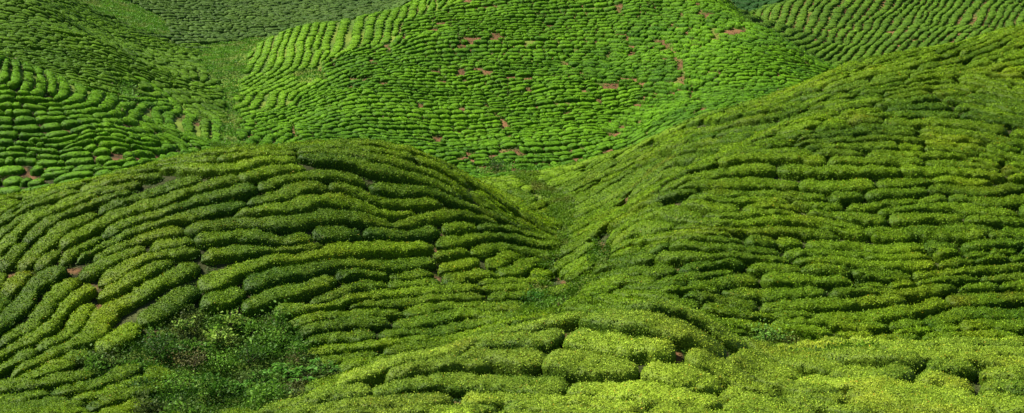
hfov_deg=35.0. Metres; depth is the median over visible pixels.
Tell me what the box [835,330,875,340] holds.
tea hedge
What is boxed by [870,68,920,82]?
tea hedge
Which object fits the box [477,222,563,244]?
tea hedge
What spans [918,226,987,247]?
tea hedge
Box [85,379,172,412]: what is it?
tea hedge
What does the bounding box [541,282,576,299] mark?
tea hedge
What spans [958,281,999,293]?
tea hedge
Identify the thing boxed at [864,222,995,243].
tea hedge
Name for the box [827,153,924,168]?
tea hedge
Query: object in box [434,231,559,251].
tea hedge
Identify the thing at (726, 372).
tea hedge
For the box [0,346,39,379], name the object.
tea hedge
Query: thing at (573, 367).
tea hedge
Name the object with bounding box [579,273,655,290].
tea hedge
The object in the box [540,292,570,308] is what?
shrub
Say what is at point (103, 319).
tea hedge
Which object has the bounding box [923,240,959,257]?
tea hedge
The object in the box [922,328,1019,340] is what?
tea hedge
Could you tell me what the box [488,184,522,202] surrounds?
tea hedge
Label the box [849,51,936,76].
tea hedge
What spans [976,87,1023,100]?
tea hedge
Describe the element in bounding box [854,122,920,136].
tea hedge
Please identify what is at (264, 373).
fern
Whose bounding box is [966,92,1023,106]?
tea hedge
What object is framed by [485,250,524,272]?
tea hedge
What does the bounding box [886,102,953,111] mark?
tea hedge
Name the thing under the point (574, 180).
tea hedge
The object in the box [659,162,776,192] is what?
tea hedge
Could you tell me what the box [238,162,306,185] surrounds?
tea hedge
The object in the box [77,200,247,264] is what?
tea hedge
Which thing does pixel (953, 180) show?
tea hedge
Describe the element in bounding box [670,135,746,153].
tea hedge
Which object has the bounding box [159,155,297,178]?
tea hedge
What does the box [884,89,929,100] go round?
tea hedge
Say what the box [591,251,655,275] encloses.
tea hedge
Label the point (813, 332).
tea hedge
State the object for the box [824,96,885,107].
tea hedge
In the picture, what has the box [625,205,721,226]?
tea hedge
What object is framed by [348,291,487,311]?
tea hedge
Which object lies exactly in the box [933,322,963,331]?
tea hedge
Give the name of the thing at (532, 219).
tea hedge
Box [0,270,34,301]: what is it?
tea hedge
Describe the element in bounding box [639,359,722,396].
tea hedge
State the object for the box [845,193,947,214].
tea hedge
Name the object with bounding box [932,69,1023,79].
tea hedge
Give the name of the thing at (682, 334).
tea hedge
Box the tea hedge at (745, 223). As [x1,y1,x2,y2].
[728,218,757,228]
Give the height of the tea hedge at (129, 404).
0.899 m
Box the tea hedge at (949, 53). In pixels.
[942,35,992,59]
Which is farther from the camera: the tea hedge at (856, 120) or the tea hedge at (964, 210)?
the tea hedge at (856, 120)
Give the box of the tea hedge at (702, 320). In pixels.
[603,297,748,353]
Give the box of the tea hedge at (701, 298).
[683,290,758,311]
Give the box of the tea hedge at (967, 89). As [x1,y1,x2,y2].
[883,82,978,97]
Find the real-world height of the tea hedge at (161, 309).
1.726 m
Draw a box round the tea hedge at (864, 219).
[806,208,889,228]
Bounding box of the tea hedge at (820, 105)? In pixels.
[808,98,850,110]
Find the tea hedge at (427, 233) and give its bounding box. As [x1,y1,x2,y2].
[363,224,440,243]
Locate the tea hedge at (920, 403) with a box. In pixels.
[846,391,991,412]
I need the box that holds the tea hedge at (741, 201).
[686,192,788,209]
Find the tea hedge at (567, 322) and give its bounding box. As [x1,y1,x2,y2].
[458,309,589,340]
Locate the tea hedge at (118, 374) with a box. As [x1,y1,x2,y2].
[50,362,144,399]
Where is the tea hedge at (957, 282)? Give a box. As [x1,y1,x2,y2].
[916,274,979,288]
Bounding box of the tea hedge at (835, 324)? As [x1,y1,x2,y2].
[770,315,888,335]
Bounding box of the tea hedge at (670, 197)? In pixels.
[625,187,696,213]
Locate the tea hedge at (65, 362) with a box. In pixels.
[0,348,92,384]
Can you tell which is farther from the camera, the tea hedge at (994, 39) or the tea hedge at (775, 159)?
the tea hedge at (994, 39)
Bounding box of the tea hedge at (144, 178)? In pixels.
[80,171,162,192]
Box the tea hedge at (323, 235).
[311,223,364,245]
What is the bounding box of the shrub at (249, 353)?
[229,341,270,367]
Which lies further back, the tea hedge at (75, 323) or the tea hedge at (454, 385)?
the tea hedge at (75, 323)
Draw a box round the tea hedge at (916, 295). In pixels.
[828,282,958,304]
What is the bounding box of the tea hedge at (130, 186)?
[55,181,142,204]
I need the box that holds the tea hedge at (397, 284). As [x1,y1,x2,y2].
[387,277,440,290]
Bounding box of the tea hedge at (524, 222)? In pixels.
[516,216,550,234]
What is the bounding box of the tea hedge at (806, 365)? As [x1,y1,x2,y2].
[740,335,843,376]
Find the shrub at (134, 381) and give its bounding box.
[124,375,153,386]
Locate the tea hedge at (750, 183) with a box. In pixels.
[678,176,799,192]
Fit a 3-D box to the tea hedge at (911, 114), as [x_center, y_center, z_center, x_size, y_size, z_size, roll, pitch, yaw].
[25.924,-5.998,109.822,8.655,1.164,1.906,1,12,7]
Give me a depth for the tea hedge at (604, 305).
84.28 m
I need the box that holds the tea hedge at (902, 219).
[888,210,963,228]
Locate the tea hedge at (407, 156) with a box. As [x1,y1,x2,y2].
[229,142,414,162]
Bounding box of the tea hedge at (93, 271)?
[77,245,147,283]
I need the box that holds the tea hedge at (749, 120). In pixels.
[694,113,764,134]
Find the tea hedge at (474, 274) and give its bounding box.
[441,268,499,284]
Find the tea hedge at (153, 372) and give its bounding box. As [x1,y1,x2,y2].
[70,364,178,405]
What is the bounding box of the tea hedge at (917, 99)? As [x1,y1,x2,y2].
[874,93,940,110]
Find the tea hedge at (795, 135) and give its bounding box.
[751,129,815,143]
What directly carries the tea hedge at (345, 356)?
on the ground at (76, 268)
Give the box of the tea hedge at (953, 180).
[931,175,992,187]
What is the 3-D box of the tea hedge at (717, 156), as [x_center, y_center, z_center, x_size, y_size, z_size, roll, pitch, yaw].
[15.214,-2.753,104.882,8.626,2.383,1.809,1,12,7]
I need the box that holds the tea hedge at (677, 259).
[653,249,791,267]
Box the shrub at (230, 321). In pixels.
[216,307,241,329]
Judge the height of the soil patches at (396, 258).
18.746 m
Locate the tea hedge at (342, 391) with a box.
[259,382,371,412]
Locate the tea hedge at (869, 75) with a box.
[823,59,923,90]
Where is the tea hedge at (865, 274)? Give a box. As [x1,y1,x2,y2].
[851,266,913,285]
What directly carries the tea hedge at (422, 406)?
on the ground at (76, 268)
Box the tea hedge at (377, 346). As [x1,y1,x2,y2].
[306,310,555,362]
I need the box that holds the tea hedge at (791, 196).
[699,188,827,203]
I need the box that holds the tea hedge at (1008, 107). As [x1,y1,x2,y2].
[986,101,1023,115]
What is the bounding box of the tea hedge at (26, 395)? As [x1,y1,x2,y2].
[0,388,50,404]
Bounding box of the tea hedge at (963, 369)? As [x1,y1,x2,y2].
[925,356,978,383]
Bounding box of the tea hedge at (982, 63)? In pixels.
[910,59,994,77]
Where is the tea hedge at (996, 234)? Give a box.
[988,229,1023,239]
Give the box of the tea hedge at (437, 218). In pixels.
[392,207,497,231]
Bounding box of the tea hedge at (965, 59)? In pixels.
[917,41,1002,70]
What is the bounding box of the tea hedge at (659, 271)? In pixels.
[642,263,677,280]
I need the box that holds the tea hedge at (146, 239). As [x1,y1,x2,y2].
[92,225,184,261]
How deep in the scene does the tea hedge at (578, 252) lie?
98.89 m
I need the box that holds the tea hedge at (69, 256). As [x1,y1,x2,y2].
[57,236,104,267]
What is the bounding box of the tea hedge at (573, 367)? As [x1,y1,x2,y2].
[540,347,640,385]
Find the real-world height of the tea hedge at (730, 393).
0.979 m
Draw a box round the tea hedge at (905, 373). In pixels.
[828,362,915,383]
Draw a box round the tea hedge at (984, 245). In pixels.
[960,237,1023,254]
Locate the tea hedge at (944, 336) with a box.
[934,335,1004,338]
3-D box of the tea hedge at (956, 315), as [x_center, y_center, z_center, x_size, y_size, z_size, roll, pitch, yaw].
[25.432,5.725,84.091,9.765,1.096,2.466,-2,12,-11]
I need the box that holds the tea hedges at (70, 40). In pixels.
[0,0,1023,412]
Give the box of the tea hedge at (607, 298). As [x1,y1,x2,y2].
[593,291,715,318]
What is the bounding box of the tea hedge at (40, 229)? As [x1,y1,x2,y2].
[21,188,133,246]
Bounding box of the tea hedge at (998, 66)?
[965,58,1023,71]
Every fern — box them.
[225,379,254,392]
[249,369,282,382]
[261,362,295,379]
[287,365,321,381]
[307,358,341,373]
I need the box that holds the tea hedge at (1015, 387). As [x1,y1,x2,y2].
[977,378,1023,395]
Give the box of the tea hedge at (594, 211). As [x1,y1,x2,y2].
[574,197,618,220]
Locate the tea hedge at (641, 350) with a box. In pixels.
[563,327,675,365]
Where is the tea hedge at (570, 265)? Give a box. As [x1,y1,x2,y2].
[558,254,595,279]
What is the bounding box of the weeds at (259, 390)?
[70,299,336,412]
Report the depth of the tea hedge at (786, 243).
91.50 m
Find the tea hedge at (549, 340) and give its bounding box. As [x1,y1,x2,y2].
[474,327,565,354]
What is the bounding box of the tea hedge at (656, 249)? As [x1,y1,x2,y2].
[603,241,669,262]
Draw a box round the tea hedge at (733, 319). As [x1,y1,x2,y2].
[722,317,760,323]
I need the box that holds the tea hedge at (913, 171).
[900,163,1006,184]
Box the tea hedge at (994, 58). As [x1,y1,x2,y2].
[967,48,1020,64]
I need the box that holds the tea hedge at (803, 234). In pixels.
[675,222,839,242]
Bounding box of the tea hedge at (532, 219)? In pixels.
[518,208,559,235]
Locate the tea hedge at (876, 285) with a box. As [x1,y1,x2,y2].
[855,281,887,289]
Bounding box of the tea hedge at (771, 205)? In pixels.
[742,201,800,214]
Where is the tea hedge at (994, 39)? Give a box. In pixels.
[959,23,1023,55]
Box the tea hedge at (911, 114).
[834,109,959,120]
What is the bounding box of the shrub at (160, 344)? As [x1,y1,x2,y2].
[135,327,188,359]
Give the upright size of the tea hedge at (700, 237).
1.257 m
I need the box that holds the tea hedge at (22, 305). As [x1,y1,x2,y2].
[0,264,69,338]
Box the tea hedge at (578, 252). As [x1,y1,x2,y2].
[548,242,598,277]
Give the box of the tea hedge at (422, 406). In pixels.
[316,399,498,412]
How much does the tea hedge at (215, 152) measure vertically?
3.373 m
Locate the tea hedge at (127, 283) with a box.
[96,259,173,304]
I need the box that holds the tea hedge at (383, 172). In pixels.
[297,152,462,199]
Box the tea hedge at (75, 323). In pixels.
[36,303,96,355]
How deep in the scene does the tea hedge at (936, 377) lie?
59.64 m
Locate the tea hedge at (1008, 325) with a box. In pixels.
[958,317,1023,337]
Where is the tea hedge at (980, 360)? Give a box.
[887,346,1023,372]
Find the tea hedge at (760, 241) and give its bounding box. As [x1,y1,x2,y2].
[743,232,778,250]
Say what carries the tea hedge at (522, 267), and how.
on the ground at (76, 268)
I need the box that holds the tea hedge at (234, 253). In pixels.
[200,242,323,265]
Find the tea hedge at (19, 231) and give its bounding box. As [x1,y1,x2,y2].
[0,193,96,256]
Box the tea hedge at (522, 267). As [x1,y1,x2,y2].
[496,256,546,278]
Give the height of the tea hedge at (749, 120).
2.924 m
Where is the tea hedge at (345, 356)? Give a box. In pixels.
[311,350,381,370]
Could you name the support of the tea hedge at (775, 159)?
on the ground at (76, 268)
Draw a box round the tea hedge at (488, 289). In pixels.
[481,280,535,295]
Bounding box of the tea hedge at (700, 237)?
[669,230,743,244]
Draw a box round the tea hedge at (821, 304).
[759,291,907,314]
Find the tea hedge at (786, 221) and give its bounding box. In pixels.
[748,214,855,228]
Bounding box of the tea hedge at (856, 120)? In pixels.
[846,114,882,126]
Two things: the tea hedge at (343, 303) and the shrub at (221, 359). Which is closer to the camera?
the shrub at (221, 359)
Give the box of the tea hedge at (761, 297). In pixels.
[721,284,827,305]
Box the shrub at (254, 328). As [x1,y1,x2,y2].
[238,317,264,334]
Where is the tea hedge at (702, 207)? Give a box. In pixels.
[680,198,740,215]
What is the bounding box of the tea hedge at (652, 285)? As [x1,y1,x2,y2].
[623,280,688,290]
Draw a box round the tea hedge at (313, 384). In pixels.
[303,365,368,394]
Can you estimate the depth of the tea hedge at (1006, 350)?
64.08 m
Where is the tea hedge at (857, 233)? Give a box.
[773,214,868,242]
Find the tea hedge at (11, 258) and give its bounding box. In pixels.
[0,242,29,273]
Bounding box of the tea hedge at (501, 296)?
[487,289,532,303]
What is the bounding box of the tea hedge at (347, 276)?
[334,267,388,284]
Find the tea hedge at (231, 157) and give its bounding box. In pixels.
[216,149,297,163]
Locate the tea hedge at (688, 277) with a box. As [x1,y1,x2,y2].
[654,269,733,285]
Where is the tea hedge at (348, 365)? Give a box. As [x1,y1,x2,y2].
[334,319,538,373]
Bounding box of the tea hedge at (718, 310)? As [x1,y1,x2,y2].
[701,301,814,324]
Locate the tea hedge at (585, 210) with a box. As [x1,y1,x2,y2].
[571,157,665,220]
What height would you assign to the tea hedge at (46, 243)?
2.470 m
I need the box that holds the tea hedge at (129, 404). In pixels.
[81,397,155,412]
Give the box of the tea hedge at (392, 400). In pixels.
[276,390,454,412]
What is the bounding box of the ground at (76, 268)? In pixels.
[0,0,1023,412]
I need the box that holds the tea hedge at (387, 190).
[367,181,518,228]
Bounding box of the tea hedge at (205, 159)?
[130,155,217,167]
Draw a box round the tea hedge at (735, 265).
[677,256,745,274]
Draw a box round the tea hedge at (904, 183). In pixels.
[875,176,932,189]
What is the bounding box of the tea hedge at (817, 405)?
[786,392,941,412]
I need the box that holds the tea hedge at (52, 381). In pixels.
[0,369,97,394]
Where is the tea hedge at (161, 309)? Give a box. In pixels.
[135,285,201,328]
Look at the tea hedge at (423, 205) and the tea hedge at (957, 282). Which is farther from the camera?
the tea hedge at (423, 205)
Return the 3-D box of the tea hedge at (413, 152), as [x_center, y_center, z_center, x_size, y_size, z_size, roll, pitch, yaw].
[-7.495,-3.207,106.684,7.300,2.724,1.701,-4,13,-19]
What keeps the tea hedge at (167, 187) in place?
on the ground at (76, 268)
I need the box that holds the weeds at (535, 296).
[518,285,548,303]
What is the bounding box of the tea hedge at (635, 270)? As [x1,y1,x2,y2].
[587,263,648,281]
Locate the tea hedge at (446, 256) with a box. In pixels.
[433,247,470,263]
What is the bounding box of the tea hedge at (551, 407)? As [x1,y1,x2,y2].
[500,398,653,412]
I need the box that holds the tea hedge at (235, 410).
[221,407,255,412]
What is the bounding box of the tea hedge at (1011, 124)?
[960,110,1023,130]
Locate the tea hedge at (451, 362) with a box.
[385,353,495,383]
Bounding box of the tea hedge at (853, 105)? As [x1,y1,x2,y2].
[785,101,872,120]
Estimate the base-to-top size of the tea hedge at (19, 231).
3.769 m
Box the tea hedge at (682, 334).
[577,306,726,358]
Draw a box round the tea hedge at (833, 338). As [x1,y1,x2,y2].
[816,335,878,346]
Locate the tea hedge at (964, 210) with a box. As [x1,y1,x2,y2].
[877,201,1018,220]
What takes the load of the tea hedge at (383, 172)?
on the ground at (76, 268)
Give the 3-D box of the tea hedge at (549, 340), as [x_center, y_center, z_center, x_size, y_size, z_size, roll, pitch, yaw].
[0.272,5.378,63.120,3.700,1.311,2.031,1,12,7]
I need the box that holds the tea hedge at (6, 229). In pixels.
[0,205,52,241]
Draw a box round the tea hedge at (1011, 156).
[924,138,1023,162]
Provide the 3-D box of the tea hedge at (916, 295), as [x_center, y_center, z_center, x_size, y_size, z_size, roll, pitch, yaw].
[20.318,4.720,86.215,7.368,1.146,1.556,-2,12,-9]
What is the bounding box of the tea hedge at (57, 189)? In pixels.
[0,182,87,219]
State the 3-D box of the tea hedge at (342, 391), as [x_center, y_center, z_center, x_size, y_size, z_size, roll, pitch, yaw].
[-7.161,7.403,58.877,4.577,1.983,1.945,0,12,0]
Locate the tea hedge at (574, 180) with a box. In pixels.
[554,159,614,192]
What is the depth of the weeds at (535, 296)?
90.69 m
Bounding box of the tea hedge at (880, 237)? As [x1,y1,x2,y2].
[871,227,914,244]
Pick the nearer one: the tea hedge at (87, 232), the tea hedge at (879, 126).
the tea hedge at (87, 232)
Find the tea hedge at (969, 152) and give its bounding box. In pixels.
[924,144,979,157]
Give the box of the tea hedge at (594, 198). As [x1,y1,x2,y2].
[573,182,618,209]
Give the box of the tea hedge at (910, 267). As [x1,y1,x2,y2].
[792,254,938,276]
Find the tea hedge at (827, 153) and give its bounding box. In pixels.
[812,147,866,161]
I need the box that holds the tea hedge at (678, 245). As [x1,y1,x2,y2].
[668,238,781,256]
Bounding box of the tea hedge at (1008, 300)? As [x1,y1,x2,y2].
[945,290,1023,309]
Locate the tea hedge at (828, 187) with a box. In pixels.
[798,177,875,196]
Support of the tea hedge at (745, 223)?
on the ground at (76, 268)
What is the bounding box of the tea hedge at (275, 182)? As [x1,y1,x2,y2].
[257,168,366,194]
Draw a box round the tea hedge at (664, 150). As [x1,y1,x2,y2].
[635,138,687,162]
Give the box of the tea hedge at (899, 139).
[794,133,924,148]
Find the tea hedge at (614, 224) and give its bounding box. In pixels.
[607,212,635,233]
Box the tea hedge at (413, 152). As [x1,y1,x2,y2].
[346,139,450,169]
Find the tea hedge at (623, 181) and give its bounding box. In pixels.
[596,167,642,202]
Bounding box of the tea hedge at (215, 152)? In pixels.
[126,146,249,169]
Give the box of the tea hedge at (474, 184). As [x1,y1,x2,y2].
[452,169,522,218]
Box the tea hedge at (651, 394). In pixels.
[565,377,723,410]
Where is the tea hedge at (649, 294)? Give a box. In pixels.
[613,287,700,309]
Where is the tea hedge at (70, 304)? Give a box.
[0,283,97,363]
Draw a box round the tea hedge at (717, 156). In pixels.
[687,146,812,165]
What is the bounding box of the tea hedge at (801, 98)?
[786,78,869,102]
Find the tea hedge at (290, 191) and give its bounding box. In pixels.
[247,178,328,207]
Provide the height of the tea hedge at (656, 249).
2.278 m
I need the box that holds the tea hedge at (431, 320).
[392,305,525,329]
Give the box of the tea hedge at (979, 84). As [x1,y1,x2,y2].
[959,78,1023,94]
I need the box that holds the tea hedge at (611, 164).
[560,145,649,194]
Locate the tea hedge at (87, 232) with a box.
[56,173,240,252]
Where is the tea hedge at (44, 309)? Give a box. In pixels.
[0,276,81,350]
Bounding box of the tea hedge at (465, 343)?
[335,336,478,384]
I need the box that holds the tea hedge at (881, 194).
[864,186,927,203]
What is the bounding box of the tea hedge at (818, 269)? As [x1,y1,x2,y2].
[801,261,851,279]
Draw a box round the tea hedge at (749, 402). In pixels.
[722,394,817,412]
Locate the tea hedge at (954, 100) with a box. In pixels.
[941,94,988,106]
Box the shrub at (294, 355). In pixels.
[283,346,314,369]
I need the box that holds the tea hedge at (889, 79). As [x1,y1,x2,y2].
[829,73,909,93]
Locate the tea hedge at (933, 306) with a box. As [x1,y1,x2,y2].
[815,296,950,324]
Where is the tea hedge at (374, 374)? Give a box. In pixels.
[335,344,462,388]
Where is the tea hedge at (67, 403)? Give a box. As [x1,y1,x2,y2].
[0,398,86,412]
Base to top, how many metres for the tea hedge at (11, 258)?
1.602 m
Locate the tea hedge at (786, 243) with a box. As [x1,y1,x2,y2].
[775,235,803,252]
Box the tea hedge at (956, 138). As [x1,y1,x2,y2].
[917,131,984,146]
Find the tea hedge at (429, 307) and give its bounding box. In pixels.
[403,299,524,318]
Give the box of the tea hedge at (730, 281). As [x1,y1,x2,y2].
[689,272,759,291]
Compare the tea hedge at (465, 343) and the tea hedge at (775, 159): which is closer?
the tea hedge at (465, 343)
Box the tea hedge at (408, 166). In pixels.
[296,146,472,203]
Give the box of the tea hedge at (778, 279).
[759,270,854,292]
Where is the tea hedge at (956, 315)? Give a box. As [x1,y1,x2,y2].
[924,305,1023,327]
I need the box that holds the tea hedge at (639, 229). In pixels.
[610,220,674,248]
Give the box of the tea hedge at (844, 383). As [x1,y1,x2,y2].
[795,373,972,395]
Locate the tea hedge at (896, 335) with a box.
[875,332,922,339]
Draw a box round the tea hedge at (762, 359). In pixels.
[736,347,803,380]
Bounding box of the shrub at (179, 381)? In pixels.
[150,363,204,397]
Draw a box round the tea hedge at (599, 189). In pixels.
[572,170,633,207]
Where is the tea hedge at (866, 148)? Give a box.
[802,140,898,155]
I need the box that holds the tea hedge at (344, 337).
[304,328,376,348]
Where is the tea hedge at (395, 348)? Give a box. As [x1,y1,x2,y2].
[383,323,507,355]
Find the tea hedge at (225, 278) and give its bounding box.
[196,239,434,293]
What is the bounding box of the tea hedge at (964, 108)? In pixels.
[954,103,1023,120]
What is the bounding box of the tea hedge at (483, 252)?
[469,242,555,261]
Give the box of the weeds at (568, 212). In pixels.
[209,141,1023,351]
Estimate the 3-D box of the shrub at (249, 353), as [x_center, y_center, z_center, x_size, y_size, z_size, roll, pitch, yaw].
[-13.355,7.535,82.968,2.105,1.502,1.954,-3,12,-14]
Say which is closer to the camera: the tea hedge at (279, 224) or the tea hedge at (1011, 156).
the tea hedge at (279, 224)
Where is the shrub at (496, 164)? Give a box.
[484,154,512,171]
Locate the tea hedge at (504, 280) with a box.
[477,275,546,286]
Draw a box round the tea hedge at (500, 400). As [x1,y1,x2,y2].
[460,389,647,412]
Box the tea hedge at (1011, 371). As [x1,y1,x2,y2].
[976,362,1023,384]
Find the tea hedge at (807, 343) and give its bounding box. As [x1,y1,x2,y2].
[795,338,845,348]
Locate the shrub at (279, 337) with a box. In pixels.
[246,320,298,347]
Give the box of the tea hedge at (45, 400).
[0,395,70,411]
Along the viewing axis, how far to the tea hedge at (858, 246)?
91.38 m
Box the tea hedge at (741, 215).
[705,207,798,220]
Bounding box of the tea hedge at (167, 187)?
[98,174,202,216]
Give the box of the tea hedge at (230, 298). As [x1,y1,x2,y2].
[198,286,246,314]
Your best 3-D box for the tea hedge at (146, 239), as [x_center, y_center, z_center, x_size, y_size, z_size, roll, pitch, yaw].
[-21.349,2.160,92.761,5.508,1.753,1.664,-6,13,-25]
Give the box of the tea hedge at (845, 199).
[827,189,863,208]
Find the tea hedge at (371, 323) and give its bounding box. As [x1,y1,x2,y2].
[297,313,392,342]
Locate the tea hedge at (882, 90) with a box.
[858,77,956,95]
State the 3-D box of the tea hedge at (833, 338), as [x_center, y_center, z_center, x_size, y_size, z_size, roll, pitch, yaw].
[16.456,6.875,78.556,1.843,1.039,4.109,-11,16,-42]
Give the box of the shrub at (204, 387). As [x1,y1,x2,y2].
[192,377,233,403]
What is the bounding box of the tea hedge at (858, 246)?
[804,239,925,253]
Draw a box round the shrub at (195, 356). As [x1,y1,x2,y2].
[166,340,213,369]
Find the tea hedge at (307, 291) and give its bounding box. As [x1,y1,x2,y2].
[240,274,338,317]
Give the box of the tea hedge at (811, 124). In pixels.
[776,119,822,135]
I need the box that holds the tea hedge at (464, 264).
[437,256,480,276]
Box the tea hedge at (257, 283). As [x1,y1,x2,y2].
[242,256,436,295]
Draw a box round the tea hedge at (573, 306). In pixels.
[560,302,611,312]
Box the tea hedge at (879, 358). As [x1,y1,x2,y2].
[819,346,925,375]
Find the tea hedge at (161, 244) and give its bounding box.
[149,236,194,253]
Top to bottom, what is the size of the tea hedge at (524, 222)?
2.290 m
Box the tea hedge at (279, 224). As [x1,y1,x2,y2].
[184,207,394,238]
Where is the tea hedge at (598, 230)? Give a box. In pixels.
[558,221,609,258]
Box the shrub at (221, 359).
[193,345,242,373]
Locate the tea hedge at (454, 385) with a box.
[372,370,570,399]
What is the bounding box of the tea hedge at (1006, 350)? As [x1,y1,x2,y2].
[883,341,1023,355]
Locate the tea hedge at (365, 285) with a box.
[309,278,387,304]
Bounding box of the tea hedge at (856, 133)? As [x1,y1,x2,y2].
[796,127,915,142]
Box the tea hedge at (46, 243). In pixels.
[16,212,98,271]
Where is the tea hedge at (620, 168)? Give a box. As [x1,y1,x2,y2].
[567,159,634,193]
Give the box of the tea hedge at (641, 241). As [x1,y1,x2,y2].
[607,228,731,258]
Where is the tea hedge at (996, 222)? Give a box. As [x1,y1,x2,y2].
[963,213,1023,229]
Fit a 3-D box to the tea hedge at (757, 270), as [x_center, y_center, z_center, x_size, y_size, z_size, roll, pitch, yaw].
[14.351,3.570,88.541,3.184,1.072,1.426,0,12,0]
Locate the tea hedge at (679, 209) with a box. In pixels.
[659,203,738,226]
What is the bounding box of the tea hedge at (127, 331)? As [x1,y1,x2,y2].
[94,321,143,357]
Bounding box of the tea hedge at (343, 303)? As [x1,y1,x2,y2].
[272,281,483,321]
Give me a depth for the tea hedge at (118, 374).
78.28 m
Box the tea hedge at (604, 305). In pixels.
[596,301,630,307]
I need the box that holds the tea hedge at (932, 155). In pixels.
[865,148,967,162]
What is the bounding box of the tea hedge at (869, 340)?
[849,335,915,343]
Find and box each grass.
[1,0,1023,177]
[80,0,545,174]
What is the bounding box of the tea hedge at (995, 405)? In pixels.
[846,383,1023,412]
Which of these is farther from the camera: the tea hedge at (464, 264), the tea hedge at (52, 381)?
the tea hedge at (464, 264)
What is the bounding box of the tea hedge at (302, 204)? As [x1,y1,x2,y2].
[234,192,415,222]
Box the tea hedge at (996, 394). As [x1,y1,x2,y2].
[977,388,1023,400]
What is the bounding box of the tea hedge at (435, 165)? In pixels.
[414,155,468,189]
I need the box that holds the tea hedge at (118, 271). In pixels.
[98,245,200,288]
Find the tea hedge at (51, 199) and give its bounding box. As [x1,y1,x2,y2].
[0,188,79,226]
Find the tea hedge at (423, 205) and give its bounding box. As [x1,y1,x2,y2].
[327,181,443,212]
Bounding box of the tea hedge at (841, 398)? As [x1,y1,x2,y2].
[785,390,850,405]
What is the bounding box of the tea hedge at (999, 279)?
[980,270,1023,286]
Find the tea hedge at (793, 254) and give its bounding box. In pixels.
[783,246,932,262]
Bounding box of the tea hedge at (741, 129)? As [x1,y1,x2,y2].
[714,109,818,137]
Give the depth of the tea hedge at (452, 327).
85.88 m
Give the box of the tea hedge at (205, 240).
[192,228,313,250]
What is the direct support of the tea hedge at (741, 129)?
on the ground at (76, 268)
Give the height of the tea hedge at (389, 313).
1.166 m
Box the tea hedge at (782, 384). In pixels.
[726,352,840,397]
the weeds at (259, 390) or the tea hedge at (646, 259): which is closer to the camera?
the weeds at (259, 390)
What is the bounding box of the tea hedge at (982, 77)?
[957,72,1012,88]
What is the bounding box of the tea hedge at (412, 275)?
[388,268,434,281]
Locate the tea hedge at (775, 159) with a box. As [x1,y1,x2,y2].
[717,151,826,168]
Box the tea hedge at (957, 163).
[925,159,999,173]
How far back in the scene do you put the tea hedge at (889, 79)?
118.29 m
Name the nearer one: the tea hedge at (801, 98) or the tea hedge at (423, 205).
the tea hedge at (423, 205)
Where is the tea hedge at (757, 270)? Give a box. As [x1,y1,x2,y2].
[746,261,801,279]
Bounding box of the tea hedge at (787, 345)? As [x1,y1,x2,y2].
[775,343,824,349]
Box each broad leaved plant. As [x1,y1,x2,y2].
[171,316,195,333]
[203,323,238,344]
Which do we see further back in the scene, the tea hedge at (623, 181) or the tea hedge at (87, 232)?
the tea hedge at (623, 181)
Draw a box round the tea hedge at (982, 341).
[878,335,1022,349]
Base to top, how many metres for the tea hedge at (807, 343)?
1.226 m
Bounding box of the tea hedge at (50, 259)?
[33,249,62,273]
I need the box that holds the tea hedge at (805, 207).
[791,200,844,213]
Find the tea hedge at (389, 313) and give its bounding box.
[284,307,404,333]
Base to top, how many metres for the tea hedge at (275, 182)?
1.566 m
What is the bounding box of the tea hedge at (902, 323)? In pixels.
[889,318,927,333]
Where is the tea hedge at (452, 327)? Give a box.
[377,315,523,339]
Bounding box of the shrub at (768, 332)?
[739,314,794,343]
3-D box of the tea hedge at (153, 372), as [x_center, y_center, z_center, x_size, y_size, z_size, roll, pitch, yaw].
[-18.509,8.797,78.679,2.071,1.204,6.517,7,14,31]
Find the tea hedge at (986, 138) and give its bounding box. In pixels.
[919,125,1023,150]
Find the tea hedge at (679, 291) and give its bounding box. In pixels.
[658,282,720,297]
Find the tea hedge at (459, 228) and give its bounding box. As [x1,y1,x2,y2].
[441,220,478,236]
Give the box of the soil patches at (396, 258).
[0,64,1021,403]
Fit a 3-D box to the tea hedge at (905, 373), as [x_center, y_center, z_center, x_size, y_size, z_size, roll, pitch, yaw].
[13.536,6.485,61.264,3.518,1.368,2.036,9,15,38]
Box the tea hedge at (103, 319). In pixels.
[10,261,200,377]
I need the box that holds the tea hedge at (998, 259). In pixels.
[975,253,1009,265]
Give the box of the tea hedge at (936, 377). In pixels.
[914,368,975,394]
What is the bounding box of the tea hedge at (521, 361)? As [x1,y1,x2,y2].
[461,345,545,377]
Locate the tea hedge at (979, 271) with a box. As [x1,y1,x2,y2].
[912,262,1023,282]
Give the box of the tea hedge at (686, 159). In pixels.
[636,151,702,186]
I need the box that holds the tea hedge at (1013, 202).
[948,193,1023,210]
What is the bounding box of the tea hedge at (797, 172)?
[776,163,901,180]
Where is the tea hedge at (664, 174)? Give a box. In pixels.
[626,165,686,201]
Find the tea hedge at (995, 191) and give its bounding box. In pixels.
[926,182,1023,197]
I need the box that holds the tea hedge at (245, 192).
[101,182,258,240]
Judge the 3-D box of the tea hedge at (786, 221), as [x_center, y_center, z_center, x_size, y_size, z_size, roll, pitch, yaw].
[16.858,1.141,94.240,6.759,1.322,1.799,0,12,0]
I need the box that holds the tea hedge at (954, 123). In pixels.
[883,115,1008,136]
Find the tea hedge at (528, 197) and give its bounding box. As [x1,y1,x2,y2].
[506,187,537,203]
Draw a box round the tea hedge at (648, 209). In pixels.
[633,202,663,218]
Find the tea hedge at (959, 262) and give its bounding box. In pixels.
[937,256,975,270]
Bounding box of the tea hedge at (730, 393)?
[718,385,788,404]
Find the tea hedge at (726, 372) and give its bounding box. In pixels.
[682,346,780,398]
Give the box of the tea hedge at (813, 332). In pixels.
[712,317,833,341]
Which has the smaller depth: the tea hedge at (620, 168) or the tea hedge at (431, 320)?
the tea hedge at (431, 320)

